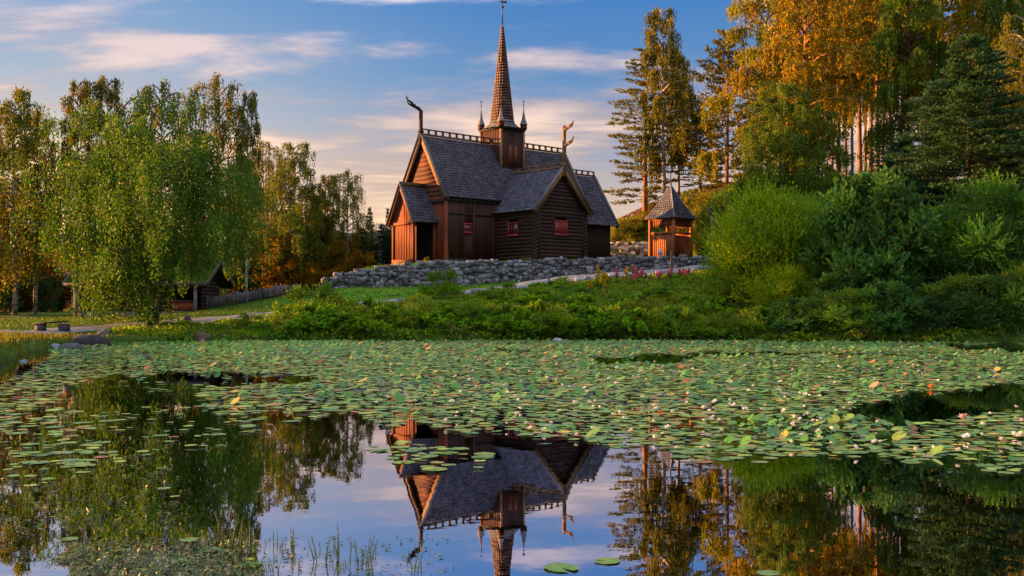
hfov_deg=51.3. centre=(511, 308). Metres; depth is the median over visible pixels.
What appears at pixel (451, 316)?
herb clump
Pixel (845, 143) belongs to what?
pine tree
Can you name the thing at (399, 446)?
lily pad
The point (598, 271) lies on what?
goldenrod
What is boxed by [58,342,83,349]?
rock
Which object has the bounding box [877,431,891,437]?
lily pad
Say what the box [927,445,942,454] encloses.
lily pad
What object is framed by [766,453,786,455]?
lily pad
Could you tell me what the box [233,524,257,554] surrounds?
water plant
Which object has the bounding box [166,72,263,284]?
birch tree
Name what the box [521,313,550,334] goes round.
herb clump
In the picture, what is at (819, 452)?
lily pad
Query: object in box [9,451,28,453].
lily pad
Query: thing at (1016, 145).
spruce tree
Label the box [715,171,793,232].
shore bush
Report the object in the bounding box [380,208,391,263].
spruce tree
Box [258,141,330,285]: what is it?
birch tree
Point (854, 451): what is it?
lily pad
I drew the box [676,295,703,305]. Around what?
herb clump
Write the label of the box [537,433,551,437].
lily pad
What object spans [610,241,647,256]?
stone wall
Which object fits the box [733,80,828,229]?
birch tree
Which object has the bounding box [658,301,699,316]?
herb clump
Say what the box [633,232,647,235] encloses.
scrub bush
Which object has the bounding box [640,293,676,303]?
herb clump
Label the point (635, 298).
herb clump
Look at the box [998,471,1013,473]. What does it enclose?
lily pad
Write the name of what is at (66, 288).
dark shrub
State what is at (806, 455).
lily pad
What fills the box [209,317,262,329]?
bush
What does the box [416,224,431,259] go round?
door
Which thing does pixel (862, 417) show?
lily pad
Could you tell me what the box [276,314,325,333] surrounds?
herb clump
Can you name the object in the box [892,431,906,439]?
lily pad
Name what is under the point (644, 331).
herb clump
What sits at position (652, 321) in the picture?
herb clump
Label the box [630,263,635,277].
fireweed
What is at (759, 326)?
herb clump
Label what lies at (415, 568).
water plant
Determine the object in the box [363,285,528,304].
kerb stones
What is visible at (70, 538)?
lily pad
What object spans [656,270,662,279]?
fireweed
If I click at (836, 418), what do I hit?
lily pad
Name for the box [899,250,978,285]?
shore bush
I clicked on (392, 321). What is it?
herb clump
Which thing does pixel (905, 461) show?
lily pad
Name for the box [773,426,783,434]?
lily pad
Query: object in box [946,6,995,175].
birch tree
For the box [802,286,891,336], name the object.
shore bush
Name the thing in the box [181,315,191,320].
rock
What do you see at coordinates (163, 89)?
birch tree
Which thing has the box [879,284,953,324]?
shore bush
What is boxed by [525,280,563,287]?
herb clump
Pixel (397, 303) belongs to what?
herb clump
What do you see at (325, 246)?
thicket tree
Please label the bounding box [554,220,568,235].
window
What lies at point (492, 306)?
herb clump
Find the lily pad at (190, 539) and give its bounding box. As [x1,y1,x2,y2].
[180,537,198,540]
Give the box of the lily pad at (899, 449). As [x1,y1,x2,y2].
[889,449,913,451]
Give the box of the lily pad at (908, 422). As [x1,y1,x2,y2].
[905,420,915,427]
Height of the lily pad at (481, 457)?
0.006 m
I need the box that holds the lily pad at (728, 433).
[716,433,737,434]
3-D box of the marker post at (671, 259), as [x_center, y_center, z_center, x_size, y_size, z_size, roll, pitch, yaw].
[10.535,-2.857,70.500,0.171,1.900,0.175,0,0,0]
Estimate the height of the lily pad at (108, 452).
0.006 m
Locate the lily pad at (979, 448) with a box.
[968,447,985,449]
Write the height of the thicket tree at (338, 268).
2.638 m
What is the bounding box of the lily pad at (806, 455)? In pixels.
[797,454,816,455]
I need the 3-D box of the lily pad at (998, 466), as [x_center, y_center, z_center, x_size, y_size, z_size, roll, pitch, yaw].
[4.817,1.592,10.728,0.268,0.006,0.276,0,0,-23]
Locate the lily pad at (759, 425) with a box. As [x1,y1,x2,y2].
[750,422,762,428]
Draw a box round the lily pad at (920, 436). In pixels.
[912,435,929,437]
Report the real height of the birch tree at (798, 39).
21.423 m
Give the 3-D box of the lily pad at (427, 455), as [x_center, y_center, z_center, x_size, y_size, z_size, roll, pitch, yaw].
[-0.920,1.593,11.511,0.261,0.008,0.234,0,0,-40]
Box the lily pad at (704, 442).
[700,439,711,445]
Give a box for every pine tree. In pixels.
[603,48,689,222]
[665,110,729,194]
[673,28,758,190]
[807,0,872,175]
[827,0,877,172]
[836,0,877,176]
[836,15,851,175]
[842,0,906,169]
[843,67,879,175]
[870,1,911,146]
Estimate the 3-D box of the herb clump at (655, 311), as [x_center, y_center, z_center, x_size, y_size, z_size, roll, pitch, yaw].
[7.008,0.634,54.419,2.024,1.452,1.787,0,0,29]
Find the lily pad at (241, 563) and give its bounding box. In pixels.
[236,560,261,566]
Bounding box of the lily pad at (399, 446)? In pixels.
[391,446,409,447]
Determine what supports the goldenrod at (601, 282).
on the ground at (1012, 337)
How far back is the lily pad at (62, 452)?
11.78 m
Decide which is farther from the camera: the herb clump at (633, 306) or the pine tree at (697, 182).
the pine tree at (697, 182)
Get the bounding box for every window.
[464,223,475,233]
[507,222,517,236]
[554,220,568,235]
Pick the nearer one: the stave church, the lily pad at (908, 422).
the lily pad at (908, 422)
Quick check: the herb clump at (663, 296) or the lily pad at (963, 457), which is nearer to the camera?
the lily pad at (963, 457)
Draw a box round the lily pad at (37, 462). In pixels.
[23,460,48,463]
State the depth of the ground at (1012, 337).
53.40 m
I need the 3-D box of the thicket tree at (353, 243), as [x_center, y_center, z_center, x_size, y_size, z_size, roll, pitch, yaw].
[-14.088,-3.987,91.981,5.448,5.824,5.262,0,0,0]
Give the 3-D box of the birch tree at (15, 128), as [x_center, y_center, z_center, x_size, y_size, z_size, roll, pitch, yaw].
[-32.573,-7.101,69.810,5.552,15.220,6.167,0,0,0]
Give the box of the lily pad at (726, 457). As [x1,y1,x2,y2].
[721,456,742,458]
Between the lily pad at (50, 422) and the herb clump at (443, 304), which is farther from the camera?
the herb clump at (443, 304)
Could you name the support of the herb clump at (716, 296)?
on the ground at (1012, 337)
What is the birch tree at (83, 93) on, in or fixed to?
on the ground at (1012, 337)
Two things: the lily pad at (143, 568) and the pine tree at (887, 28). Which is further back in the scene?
the pine tree at (887, 28)
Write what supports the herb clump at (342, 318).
on the ground at (1012, 337)
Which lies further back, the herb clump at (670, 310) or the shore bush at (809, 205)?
the shore bush at (809, 205)
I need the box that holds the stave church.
[385,0,620,264]
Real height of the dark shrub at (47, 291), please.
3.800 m
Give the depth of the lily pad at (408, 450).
11.94 m
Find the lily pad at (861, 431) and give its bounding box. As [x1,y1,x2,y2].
[857,429,869,434]
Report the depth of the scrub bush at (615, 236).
101.45 m
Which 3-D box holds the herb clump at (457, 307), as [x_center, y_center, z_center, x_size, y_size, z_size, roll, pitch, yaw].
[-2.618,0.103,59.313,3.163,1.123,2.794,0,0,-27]
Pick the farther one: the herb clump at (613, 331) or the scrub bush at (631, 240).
the scrub bush at (631, 240)
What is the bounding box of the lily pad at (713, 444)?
[707,440,718,448]
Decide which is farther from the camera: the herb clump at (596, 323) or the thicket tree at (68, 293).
the thicket tree at (68, 293)
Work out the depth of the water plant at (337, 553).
6.78 m
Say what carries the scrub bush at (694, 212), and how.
on the ground at (1012, 337)
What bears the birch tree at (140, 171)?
on the ground at (1012, 337)
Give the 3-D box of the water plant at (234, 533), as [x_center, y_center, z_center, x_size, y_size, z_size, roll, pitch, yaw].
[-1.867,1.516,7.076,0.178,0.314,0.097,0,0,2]
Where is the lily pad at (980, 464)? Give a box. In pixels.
[974,463,995,465]
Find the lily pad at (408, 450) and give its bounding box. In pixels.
[401,449,421,451]
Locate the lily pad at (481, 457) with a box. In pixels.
[471,456,493,458]
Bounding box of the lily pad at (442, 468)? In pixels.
[421,467,446,470]
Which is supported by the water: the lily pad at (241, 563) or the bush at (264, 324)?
the lily pad at (241, 563)
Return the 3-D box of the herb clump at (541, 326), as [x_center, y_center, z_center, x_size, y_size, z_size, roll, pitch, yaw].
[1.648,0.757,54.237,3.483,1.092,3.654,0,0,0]
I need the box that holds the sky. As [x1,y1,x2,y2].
[0,0,1023,233]
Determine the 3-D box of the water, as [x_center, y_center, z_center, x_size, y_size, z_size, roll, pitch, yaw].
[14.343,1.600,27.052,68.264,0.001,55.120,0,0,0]
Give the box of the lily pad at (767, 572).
[756,570,779,575]
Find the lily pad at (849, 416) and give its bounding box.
[841,413,853,420]
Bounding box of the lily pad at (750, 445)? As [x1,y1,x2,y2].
[740,444,759,446]
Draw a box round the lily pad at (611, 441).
[598,440,617,442]
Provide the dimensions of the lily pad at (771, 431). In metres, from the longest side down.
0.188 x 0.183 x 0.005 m
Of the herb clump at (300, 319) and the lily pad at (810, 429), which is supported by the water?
the lily pad at (810, 429)
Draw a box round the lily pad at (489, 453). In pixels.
[474,452,494,454]
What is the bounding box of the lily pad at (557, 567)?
[544,563,578,571]
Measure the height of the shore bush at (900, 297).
2.882 m
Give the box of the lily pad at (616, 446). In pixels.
[609,445,627,447]
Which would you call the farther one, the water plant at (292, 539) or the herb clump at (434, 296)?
the herb clump at (434, 296)
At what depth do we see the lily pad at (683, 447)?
12.19 m
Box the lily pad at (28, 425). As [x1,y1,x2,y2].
[19,425,38,426]
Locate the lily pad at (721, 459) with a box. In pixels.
[716,458,733,460]
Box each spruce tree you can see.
[350,228,379,269]
[364,207,378,263]
[366,224,391,266]
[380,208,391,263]
[383,236,391,263]
[867,135,951,215]
[879,32,1023,244]
[985,121,1023,255]
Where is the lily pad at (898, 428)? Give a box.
[891,426,902,430]
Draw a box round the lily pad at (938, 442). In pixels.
[932,441,952,443]
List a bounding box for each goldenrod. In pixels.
[588,280,593,290]
[594,265,599,277]
[594,275,600,286]
[597,276,603,287]
[603,273,610,283]
[624,267,629,279]
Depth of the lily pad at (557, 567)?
6.56 m
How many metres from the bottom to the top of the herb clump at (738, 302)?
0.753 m
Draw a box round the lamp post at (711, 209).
[709,207,713,255]
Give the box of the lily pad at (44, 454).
[29,453,50,455]
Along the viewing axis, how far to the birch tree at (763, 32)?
93.48 m
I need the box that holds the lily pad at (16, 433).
[5,432,27,433]
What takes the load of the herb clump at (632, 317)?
on the ground at (1012, 337)
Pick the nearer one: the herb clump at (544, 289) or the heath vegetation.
the herb clump at (544, 289)
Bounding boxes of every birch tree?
[0,84,58,314]
[0,93,303,324]
[0,108,67,313]
[0,110,49,297]
[46,78,97,298]
[76,74,134,311]
[116,78,217,311]
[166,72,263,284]
[225,90,265,302]
[243,139,290,270]
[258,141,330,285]
[296,188,329,262]
[304,174,343,268]
[320,170,377,269]
[632,6,704,228]
[663,48,702,196]
[691,0,849,183]
[720,0,897,164]
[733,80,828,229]
[753,0,831,107]
[783,106,861,203]
[801,0,843,186]
[801,0,862,166]
[840,2,895,170]
[852,0,967,175]
[872,0,1020,178]
[875,5,921,118]
[910,0,968,169]
[932,0,1023,178]
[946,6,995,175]
[971,13,1023,177]
[993,0,1022,94]
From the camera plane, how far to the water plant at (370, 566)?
6.45 m
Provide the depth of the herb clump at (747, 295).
60.04 m
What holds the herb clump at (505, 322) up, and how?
on the ground at (1012, 337)
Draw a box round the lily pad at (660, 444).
[653,443,670,445]
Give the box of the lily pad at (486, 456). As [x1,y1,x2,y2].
[475,455,492,457]
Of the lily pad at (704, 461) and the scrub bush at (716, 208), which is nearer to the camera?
the lily pad at (704, 461)
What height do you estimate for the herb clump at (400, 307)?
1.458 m
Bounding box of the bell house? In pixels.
[645,173,696,256]
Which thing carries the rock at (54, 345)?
on the ground at (1012, 337)
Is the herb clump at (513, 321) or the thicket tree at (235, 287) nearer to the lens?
the herb clump at (513, 321)
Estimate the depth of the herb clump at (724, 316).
54.23 m
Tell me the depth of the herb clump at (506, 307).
54.44 m
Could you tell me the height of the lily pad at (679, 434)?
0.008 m
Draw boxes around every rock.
[51,343,59,347]
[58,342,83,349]
[72,334,111,345]
[97,328,110,335]
[133,353,152,355]
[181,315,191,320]
[193,332,211,341]
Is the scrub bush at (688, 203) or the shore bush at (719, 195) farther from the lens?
the scrub bush at (688, 203)
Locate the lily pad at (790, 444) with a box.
[774,443,794,445]
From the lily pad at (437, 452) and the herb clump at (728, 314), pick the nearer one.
the lily pad at (437, 452)
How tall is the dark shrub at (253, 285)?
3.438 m
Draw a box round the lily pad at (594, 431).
[586,428,599,435]
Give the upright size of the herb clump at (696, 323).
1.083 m
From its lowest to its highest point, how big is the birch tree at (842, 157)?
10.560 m
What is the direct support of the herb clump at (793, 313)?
on the ground at (1012, 337)
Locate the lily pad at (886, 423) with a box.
[881,421,893,425]
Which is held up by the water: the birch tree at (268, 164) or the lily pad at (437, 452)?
the lily pad at (437, 452)
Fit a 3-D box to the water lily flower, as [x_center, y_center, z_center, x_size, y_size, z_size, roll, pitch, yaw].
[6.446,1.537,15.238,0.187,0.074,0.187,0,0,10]
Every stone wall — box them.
[319,254,712,288]
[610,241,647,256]
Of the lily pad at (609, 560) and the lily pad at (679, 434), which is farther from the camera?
the lily pad at (679, 434)
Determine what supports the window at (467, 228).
in the stave church
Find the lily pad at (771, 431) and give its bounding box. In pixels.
[767,429,778,437]
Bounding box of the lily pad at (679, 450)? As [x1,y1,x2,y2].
[670,450,692,452]
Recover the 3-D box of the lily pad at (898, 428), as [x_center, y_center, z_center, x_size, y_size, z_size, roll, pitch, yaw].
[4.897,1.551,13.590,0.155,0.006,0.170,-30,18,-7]
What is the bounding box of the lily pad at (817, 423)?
[812,420,824,425]
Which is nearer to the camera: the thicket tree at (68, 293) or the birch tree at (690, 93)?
the thicket tree at (68, 293)
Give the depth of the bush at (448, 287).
67.41 m
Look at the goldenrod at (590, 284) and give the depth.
65.95 m
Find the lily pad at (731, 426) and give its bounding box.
[727,424,739,428]
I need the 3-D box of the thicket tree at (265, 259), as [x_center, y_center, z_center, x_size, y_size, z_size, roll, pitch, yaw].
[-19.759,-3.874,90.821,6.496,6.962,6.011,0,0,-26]
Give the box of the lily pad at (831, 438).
[827,435,838,442]
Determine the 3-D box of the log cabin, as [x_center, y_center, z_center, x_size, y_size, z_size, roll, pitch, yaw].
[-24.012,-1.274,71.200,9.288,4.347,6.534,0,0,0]
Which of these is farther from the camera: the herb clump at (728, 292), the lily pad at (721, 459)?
the herb clump at (728, 292)
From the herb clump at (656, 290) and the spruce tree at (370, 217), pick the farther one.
the spruce tree at (370, 217)
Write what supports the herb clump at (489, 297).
on the ground at (1012, 337)
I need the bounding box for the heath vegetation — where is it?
[611,177,994,254]
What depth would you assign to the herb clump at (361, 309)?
54.63 m
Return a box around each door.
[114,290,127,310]
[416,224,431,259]
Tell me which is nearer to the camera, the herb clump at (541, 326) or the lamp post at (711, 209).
the herb clump at (541, 326)
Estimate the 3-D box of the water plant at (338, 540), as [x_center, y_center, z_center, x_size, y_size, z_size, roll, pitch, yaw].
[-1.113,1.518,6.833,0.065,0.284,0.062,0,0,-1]
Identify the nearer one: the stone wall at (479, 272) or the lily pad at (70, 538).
the lily pad at (70, 538)
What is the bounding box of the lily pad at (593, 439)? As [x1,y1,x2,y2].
[585,438,602,440]
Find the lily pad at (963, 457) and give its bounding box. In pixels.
[955,457,971,459]
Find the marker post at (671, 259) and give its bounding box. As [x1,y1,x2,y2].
[670,251,672,268]
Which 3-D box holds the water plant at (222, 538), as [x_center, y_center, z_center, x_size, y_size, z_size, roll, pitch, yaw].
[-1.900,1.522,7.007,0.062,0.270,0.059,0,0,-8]
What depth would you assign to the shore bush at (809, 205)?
62.94 m
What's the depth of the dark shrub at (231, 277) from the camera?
90.45 m
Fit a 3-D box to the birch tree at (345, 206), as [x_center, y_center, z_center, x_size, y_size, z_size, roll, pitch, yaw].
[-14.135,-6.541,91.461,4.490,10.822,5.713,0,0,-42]
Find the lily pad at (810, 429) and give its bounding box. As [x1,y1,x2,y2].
[806,426,816,432]
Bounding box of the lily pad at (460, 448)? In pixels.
[450,447,468,449]
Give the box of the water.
[0,340,1023,575]
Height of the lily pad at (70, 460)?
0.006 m
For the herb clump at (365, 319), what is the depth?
52.11 m
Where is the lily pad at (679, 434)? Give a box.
[670,433,686,435]
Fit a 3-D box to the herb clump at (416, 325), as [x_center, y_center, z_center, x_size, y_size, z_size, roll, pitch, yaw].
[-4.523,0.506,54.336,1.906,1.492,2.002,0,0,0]
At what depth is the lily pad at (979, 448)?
12.12 m
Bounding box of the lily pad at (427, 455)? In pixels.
[415,454,437,456]
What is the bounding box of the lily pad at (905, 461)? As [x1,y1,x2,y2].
[900,460,921,463]
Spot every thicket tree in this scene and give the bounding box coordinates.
[0,249,53,312]
[23,244,80,311]
[60,254,79,310]
[220,243,274,301]
[248,224,308,296]
[258,258,310,297]
[282,252,326,290]
[300,226,345,275]
[305,239,357,281]
[308,264,345,289]
[325,229,377,276]
[344,248,377,272]
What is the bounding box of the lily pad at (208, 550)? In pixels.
[199,547,223,551]
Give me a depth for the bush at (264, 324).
54.28 m
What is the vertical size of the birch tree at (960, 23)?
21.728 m
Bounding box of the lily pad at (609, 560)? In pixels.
[594,557,619,563]
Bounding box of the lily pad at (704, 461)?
[691,460,712,462]
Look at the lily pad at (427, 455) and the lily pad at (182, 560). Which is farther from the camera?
the lily pad at (427, 455)
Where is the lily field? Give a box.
[0,338,1023,559]
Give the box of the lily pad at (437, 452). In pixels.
[429,451,446,453]
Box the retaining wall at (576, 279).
[574,267,706,282]
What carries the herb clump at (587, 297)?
on the ground at (1012, 337)
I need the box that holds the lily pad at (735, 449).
[726,448,746,450]
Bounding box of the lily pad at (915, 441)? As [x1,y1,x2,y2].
[898,440,921,442]
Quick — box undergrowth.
[91,247,1023,341]
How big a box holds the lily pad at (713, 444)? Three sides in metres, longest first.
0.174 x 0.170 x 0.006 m
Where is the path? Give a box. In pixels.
[0,265,712,333]
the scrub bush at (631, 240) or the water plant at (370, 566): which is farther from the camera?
the scrub bush at (631, 240)
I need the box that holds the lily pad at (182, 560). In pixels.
[171,559,190,562]
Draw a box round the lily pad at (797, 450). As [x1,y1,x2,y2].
[786,449,808,451]
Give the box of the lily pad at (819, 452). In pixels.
[810,452,828,453]
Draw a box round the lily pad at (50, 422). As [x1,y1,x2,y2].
[40,421,59,423]
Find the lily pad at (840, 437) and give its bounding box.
[836,435,847,440]
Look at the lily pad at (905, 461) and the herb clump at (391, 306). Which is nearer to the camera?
the lily pad at (905, 461)
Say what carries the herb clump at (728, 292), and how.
on the ground at (1012, 337)
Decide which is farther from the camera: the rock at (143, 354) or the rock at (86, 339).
the rock at (86, 339)
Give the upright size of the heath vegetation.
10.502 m
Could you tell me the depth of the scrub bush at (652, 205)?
105.38 m
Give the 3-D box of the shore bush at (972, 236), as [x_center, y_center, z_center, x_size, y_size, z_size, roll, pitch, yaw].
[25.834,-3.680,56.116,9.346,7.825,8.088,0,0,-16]
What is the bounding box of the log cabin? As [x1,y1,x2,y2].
[62,257,233,316]
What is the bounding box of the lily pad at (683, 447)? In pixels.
[671,446,692,448]
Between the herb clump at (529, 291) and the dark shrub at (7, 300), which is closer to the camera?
the herb clump at (529, 291)
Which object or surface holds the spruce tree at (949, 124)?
on the ground at (1012, 337)
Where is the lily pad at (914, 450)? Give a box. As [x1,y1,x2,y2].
[905,450,922,451]
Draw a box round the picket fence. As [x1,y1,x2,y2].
[206,283,297,308]
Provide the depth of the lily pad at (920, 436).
13.22 m
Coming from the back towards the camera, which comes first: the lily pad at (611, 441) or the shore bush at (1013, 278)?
the shore bush at (1013, 278)
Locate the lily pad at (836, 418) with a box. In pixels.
[827,415,839,422]
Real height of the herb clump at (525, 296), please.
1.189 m
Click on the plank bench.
(39, 326)
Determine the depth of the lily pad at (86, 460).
11.19 m
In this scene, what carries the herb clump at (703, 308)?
on the ground at (1012, 337)
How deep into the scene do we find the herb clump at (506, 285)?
67.93 m
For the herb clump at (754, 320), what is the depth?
53.44 m
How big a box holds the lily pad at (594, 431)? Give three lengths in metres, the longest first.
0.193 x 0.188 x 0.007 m
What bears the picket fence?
on the ground at (1012, 337)
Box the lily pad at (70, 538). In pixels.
[60,537,77,540]
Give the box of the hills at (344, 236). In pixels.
[1,231,391,241]
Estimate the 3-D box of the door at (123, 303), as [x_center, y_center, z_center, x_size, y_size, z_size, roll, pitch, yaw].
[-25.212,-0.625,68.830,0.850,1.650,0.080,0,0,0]
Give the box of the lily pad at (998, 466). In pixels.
[977,464,1005,467]
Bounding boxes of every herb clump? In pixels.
[270,304,301,319]
[270,313,297,331]
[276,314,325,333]
[293,302,347,331]
[309,315,340,332]
[323,311,372,334]
[331,312,361,333]
[333,299,359,315]
[339,303,372,313]
[344,313,391,335]
[356,296,387,313]
[359,305,403,326]
[369,308,408,330]
[381,300,418,305]
[383,301,403,320]
[385,301,412,312]
[389,311,410,328]
[396,309,421,328]
[405,302,444,323]
[407,304,433,328]
[411,304,465,332]
[412,300,454,327]
[425,294,442,299]
[435,311,476,331]
[436,299,460,312]
[437,301,487,312]
[441,294,471,300]
[455,301,499,330]
[461,307,492,331]
[466,297,501,305]
[470,315,505,332]
[475,288,513,301]
[480,295,507,304]
[480,313,525,334]
[483,282,523,293]
[486,301,502,315]
[490,301,526,329]
[496,309,541,334]
[499,302,522,306]
[510,289,561,304]
[516,313,570,333]
[520,299,551,317]
[521,287,551,300]
[521,293,573,304]
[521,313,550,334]
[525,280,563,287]
[528,302,578,333]
[532,286,552,293]
[540,303,587,333]
[543,295,583,310]
[551,311,584,329]
[553,285,598,297]
[560,294,593,307]
[561,317,602,337]
[569,293,599,308]
[576,305,617,335]
[591,305,636,337]
[606,301,630,314]
[607,307,654,338]
[614,298,650,310]
[621,297,644,307]
[623,316,653,335]
[631,286,680,299]
[634,307,665,333]
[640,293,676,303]
[648,305,679,324]
[649,311,673,333]
[652,304,708,336]
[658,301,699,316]
[675,315,717,333]
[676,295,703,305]
[678,303,699,317]
[689,316,731,336]
[694,290,744,298]
[694,303,720,317]
[696,311,737,326]
[698,305,716,315]
[700,298,738,314]
[707,314,738,331]
[709,290,741,303]
[713,307,767,334]
[716,308,736,326]
[731,287,762,303]
[732,299,755,310]
[737,311,771,335]
[742,305,775,325]
[768,300,800,327]
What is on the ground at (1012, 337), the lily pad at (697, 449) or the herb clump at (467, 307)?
the herb clump at (467, 307)
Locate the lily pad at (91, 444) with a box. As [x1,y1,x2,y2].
[80,443,101,445]
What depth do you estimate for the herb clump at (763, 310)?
54.46 m
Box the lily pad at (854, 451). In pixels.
[844,450,868,453]
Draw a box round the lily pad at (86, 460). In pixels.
[77,459,96,461]
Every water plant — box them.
[215,513,243,548]
[220,519,224,550]
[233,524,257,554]
[244,530,259,557]
[266,557,281,572]
[288,529,295,551]
[307,534,330,561]
[333,540,339,559]
[336,523,342,555]
[353,535,377,565]
[364,546,369,567]
[368,556,373,573]
[408,550,422,573]
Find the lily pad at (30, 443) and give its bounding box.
[21,443,39,444]
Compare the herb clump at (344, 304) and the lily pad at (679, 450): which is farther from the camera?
the herb clump at (344, 304)
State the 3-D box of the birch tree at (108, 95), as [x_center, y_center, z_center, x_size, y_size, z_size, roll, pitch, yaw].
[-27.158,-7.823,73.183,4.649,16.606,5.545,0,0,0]
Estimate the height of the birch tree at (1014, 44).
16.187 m
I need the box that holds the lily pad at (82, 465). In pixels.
[74,464,95,466]
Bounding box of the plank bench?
[32,321,69,331]
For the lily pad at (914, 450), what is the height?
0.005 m
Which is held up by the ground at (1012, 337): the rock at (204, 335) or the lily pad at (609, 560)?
the rock at (204, 335)
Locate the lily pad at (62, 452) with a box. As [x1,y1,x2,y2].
[49,451,75,453]
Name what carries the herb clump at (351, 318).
on the ground at (1012, 337)
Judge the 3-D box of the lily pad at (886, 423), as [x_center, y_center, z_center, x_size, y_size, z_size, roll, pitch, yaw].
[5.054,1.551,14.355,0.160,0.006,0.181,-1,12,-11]
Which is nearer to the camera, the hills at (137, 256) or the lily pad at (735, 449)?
the lily pad at (735, 449)
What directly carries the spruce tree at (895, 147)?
on the ground at (1012, 337)
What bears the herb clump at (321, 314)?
on the ground at (1012, 337)
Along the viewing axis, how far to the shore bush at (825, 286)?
54.62 m
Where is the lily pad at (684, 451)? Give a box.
[676,451,693,452]
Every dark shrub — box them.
[0,270,26,313]
[1,264,67,312]
[25,256,72,311]
[199,236,248,301]
[219,251,270,299]
[243,263,288,299]
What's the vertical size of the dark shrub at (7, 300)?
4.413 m
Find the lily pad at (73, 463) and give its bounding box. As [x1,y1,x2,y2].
[64,462,89,464]
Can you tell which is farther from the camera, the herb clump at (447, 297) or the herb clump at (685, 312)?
the herb clump at (447, 297)
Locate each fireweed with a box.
[614,267,621,282]
[629,274,636,284]
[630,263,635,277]
[637,271,641,280]
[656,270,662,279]
[666,269,672,277]
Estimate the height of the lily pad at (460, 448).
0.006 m
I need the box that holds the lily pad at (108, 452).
[98,451,117,453]
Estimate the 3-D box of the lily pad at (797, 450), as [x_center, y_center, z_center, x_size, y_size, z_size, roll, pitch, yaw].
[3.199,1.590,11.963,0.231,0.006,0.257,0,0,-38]
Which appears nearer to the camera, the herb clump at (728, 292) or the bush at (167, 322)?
the bush at (167, 322)
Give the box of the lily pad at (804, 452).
[795,451,810,453]
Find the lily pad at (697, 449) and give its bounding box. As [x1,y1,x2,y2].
[683,448,704,450]
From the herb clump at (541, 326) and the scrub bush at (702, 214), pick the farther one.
the scrub bush at (702, 214)
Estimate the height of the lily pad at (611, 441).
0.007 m
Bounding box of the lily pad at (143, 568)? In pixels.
[133,566,159,572]
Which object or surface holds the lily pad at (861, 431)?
on the water
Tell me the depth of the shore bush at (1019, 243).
53.92 m
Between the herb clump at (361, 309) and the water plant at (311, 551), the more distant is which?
the herb clump at (361, 309)
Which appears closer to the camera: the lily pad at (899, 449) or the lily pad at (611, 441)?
the lily pad at (899, 449)
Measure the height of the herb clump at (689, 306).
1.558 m
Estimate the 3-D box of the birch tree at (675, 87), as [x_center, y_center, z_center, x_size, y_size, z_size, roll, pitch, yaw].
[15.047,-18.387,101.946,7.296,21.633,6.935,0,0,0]
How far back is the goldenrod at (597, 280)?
67.31 m
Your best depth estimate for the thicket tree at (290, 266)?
88.22 m
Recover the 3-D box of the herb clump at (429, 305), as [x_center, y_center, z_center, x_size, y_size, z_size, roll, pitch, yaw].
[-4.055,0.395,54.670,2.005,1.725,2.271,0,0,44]
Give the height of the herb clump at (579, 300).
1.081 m
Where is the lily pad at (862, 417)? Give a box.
[856,414,869,421]
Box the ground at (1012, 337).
[0,187,1023,361]
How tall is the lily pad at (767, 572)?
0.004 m
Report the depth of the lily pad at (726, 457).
11.37 m
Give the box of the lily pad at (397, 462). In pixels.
[391,461,409,463]
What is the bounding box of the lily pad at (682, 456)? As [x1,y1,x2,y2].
[669,455,690,457]
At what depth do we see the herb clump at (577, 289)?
64.78 m
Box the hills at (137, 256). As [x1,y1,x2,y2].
[12,242,381,304]
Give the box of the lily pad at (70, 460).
[61,458,83,461]
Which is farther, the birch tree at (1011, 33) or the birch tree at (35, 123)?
the birch tree at (1011, 33)
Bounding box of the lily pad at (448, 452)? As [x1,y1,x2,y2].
[434,451,458,453]
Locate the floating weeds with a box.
[0,425,455,575]
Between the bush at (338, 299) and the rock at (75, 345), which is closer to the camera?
the rock at (75, 345)
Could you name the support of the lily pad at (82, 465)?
on the water
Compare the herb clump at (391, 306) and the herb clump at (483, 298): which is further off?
the herb clump at (483, 298)
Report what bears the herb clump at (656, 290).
on the ground at (1012, 337)
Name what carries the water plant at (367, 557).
in the water
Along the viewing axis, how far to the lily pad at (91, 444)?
12.44 m
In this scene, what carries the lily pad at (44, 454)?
on the water
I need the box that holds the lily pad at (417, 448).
[409,447,426,449]
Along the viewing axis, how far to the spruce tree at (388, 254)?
91.72 m
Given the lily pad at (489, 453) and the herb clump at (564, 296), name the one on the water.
the lily pad at (489, 453)
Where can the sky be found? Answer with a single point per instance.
(337, 77)
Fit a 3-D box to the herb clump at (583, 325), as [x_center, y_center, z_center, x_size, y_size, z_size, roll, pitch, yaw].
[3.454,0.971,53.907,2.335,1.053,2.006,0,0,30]
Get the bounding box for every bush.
[154,320,195,328]
[190,321,216,328]
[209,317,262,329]
[234,312,274,328]
[265,279,341,319]
[326,292,360,305]
[413,267,466,297]
[610,216,646,233]
[610,226,636,241]
[620,222,647,231]
[622,238,647,244]
[632,210,650,221]
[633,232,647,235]
[648,202,657,208]
[671,196,698,232]
[687,166,830,301]
[690,202,712,256]
[691,189,716,226]
[691,204,704,255]
[696,198,726,253]
[699,227,758,278]
[702,176,747,224]
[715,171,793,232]
[740,257,822,308]
[754,185,830,260]
[761,296,842,333]
[777,207,898,294]
[786,171,874,211]
[794,274,861,318]
[795,163,979,300]
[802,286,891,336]
[844,278,943,336]
[847,192,937,244]
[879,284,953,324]
[897,293,972,333]
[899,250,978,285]
[903,165,1023,298]
[916,272,993,326]
[924,204,986,258]
[939,273,1023,330]
[981,218,1023,280]
[984,261,1023,327]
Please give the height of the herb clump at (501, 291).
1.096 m

